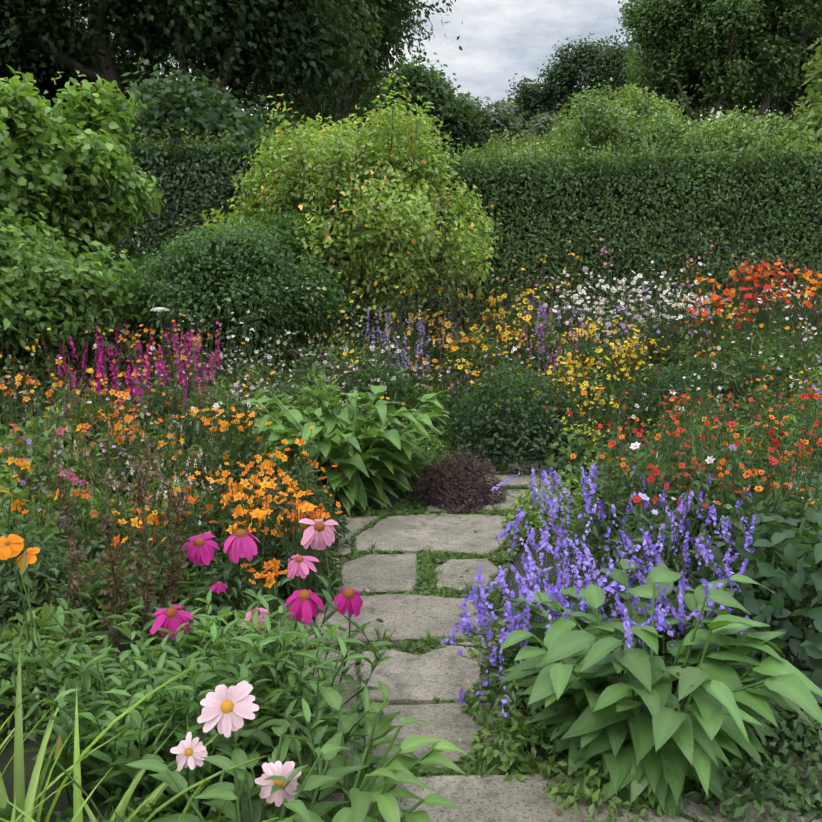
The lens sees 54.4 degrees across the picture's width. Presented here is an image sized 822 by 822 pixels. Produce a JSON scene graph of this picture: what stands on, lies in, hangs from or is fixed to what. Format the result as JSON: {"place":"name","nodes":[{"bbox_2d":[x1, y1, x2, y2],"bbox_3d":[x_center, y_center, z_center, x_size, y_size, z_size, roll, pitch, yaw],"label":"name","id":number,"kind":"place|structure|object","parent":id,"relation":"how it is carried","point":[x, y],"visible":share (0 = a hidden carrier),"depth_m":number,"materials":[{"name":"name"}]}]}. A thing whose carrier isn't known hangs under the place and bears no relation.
{"place":"outdoors","nodes":[
{"label":"outdoors","id":0,"kind":"place"},
{"bbox_2d":[0,0,176,114],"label":"oak tree","id":1,"kind":"object","parent":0,"point":[49,86],"depth_m":23.38,"materials":[{"name":"green plant"}]},
{"bbox_2d":[228,0,462,133],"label":"ash tree","id":2,"kind":"object","parent":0,"point":[391,23],"depth_m":27.93,"materials":[{"name":"green plant"}]},
{"bbox_2d":[294,55,494,159],"bbox_3d":[-0.591,-10.898,40.714,10.092,13.305,7.672,0,8,1],"label":"green tree","id":3,"kind":"object","parent":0,"point":[449,109],"depth_m":37.68,"materials":[{"name":"green plant"}]},
{"bbox_2d":[0,442,818,821],"bbox_3d":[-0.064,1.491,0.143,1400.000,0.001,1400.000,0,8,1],"label":"ground","id":4,"kind":"structure","parent":0,"point":[62,804],"depth_m":2.84,"materials":[{"name":"soil"}]},
{"bbox_2d":[0,207,155,411],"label":"low shrub","id":5,"kind":"object","parent":4,"relation":"on","point":[65,301],"depth_m":7.01,"materials":[{"name":"green plant"}]},
{"bbox_2d":[0,65,163,348],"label":"hazel shrub","id":6,"kind":"object","parent":4,"relation":"on","point":[68,153],"depth_m":8.17,"materials":[{"name":"green plant"}]},
{"bbox_2d":[95,207,356,384],"bbox_3d":[-2.023,-0.936,8.511,2.891,2.497,2.507,6,10,36],"label":"round shrub","id":7,"kind":"object","parent":4,"relation":"on","point":[265,256],"depth_m":7.74,"materials":[{"name":"green plant"}]},
{"bbox_2d":[89,114,433,344],"bbox_3d":[-5.240,-3.262,16.288,11.534,5.037,1.618,1,8,9],"label":"hedge","id":8,"kind":"object","parent":4,"relation":"on","point":[196,181],"visible":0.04,"depth_m":15.40,"materials":[{"name":"green plant"}]},
{"bbox_2d":[198,74,503,359],"bbox_3d":[-0.773,-1.919,10.062,3.058,4.036,4.191,-7,11,-42],"label":"shrub","id":9,"kind":"object","parent":4,"relation":"on","point":[320,149],"depth_m":9.11,"materials":[{"name":"green plant"}]},
{"bbox_2d":[0,234,821,743],"bbox_3d":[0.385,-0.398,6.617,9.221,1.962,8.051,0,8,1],"label":"flowering plants","id":10,"kind":"object","parent":4,"relation":"on","point":[232,575],"visible":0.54,"depth_m":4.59,"materials":[{"name":"green plant"}]},
{"bbox_2d":[0,229,821,587],"bbox_3d":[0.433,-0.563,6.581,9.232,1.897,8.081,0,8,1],"label":"bed flowers","id":11,"kind":"object","parent":10,"relation":"on","point":[10,544],"visible":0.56,"depth_m":6.49,"materials":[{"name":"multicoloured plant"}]},
{"bbox_2d":[0,359,821,821],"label":"flowering plants","id":12,"kind":"object","parent":4,"relation":"on","point":[144,721],"depth_m":2.52,"materials":[{"name":"green plant"}]},
{"bbox_2d":[437,130,520,165],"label":"shrub","id":13,"kind":"object","parent":4,"relation":"on","point":[457,155],"depth_m":19.39,"materials":[{"name":"green plant"}]},
{"bbox_2d":[313,470,649,806],"bbox_3d":[0.588,0.843,4.639,2.998,0.001,5.674,0,8,1],"label":"path moss","id":14,"kind":"object","parent":4,"relation":"on","point":[343,560],"depth_m":4.48,"materials":[{"name":"green plant"}]},
{"bbox_2d":[221,460,821,821],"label":"path flagstones","id":15,"kind":"object","parent":4,"relation":"on","point":[447,673],"visible":0.25,"depth_m":3.22,"materials":[{"name":"stone"}]},
{"bbox_2d":[202,458,821,821],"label":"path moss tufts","id":16,"kind":"object","parent":15,"relation":"on","point":[426,582],"visible":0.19,"depth_m":4.03,"materials":[{"name":"green plant"}]},
{"bbox_2d":[343,475,717,821],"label":"fallen leaves","id":17,"kind":"object","parent":15,"relation":"on","point":[558,811],"visible":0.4,"depth_m":3.67,"materials":[{"name":"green plant"}]},
{"bbox_2d":[238,385,821,819],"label":"hosta plants","id":18,"kind":"object","parent":4,"relation":"on","point":[654,725],"visible":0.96,"depth_m":2.43,"materials":[{"name":"green plant"}]},
{"bbox_2d":[396,117,821,344],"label":"hedge","id":19,"kind":"object","parent":4,"relation":"on","point":[766,206],"visible":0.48,"depth_m":10.97,"materials":[{"name":"green plant"}]},
{"bbox_2d":[614,0,821,139],"bbox_3d":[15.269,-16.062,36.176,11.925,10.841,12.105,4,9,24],"label":"tree","id":20,"kind":"object","parent":4,"relation":"on","point":[756,22],"visible":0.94,"depth_m":33.63,"materials":[{"name":"green plant"}]},
{"bbox_2d":[663,101,809,171],"bbox_3d":[8.649,-4.731,20.834,4.940,6.632,4.592,0,8,1],"label":"shrub","id":21,"kind":"object","parent":4,"relation":"on","point":[749,130],"depth_m":19.42,"materials":[{"name":"green plant"}]},
{"bbox_3d":[-4.401,-3.973,18.821,4.393,5.664,4.553,0,8,1],"label":"dark tree wood","id":22,"kind":"object","parent":4,"relation":"on","visible":0},
{"bbox_2d":[0,0,384,122],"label":"oak tree","id":23,"kind":"object","parent":22,"relation":"on","point":[284,42],"depth_m":19.89,"materials":[{"name":"green plant"}]},
{"bbox_2d":[103,56,313,168],"bbox_3d":[-4.420,-5.159,18.813,6.143,5.146,6.876,-1,8,-5],"label":"shrub","id":24,"kind":"object","parent":22,"relation":"on","point":[189,105],"visible":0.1,"depth_m":16.24,"materials":[{"name":"green plant"}]},
{"bbox_3d":[11.049,-5.204,19.772,3.727,7.924,3.847,0,8,1],"label":"tree wood","id":25,"kind":"object","parent":4,"relation":"on","visible":0},
{"bbox_2d":[769,38,821,159],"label":"shrub","id":26,"kind":"object","parent":25,"relation":"attached to","point":[812,117],"visible":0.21,"depth_m":19.29,"materials":[{"name":"green plant"}]},
{"bbox_2d":[64,0,774,120],"label":"sky","id":27,"kind":"structure","parent":0,"point":[498,39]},
{"bbox_2d":[460,93,568,152],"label":"tree","id":28,"kind":"object","parent":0,"point":[504,120],"depth_m":40.03,"materials":[{"name":"green plant"}]},
{"bbox_2d":[458,119,635,174],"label":"shrub","id":29,"kind":"object","parent":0,"point":[541,147],"depth_m":20.26,"materials":[{"name":"green plant"}]},
{"bbox_2d":[499,33,637,135],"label":"tree","id":30,"kind":"object","parent":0,"point":[607,59],"depth_m":62.75,"materials":[{"name":"green plant"}]},
{"bbox_2d":[525,83,689,155],"bbox_3d":[6.365,-6.264,26.040,5.312,8.226,5.325,0,8,1],"label":"shrub","id":31,"kind":"object","parent":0,"point":[633,98],"depth_m":23.95,"materials":[{"name":"green plant"}]},
{"bbox_2d":[556,76,695,170],"bbox_3d":[5.621,-4.990,21.262,4.042,7.030,4.756,0,8,1],"label":"shrub","id":32,"kind":"object","parent":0,"point":[606,121],"depth_m":19.82,"materials":[{"name":"green plant"}]},
{"bbox_2d":[658,115,745,156],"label":"shrub","id":33,"kind":"object","parent":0,"point":[674,147],"depth_m":20.74,"materials":[{"name":"green plant"}]},
{"bbox_2d":[712,29,821,122],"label":"tree foliage","id":34,"kind":"object","parent":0,"point":[791,94],"depth_m":39.24,"materials":[{"name":"green plant"}]}
]}

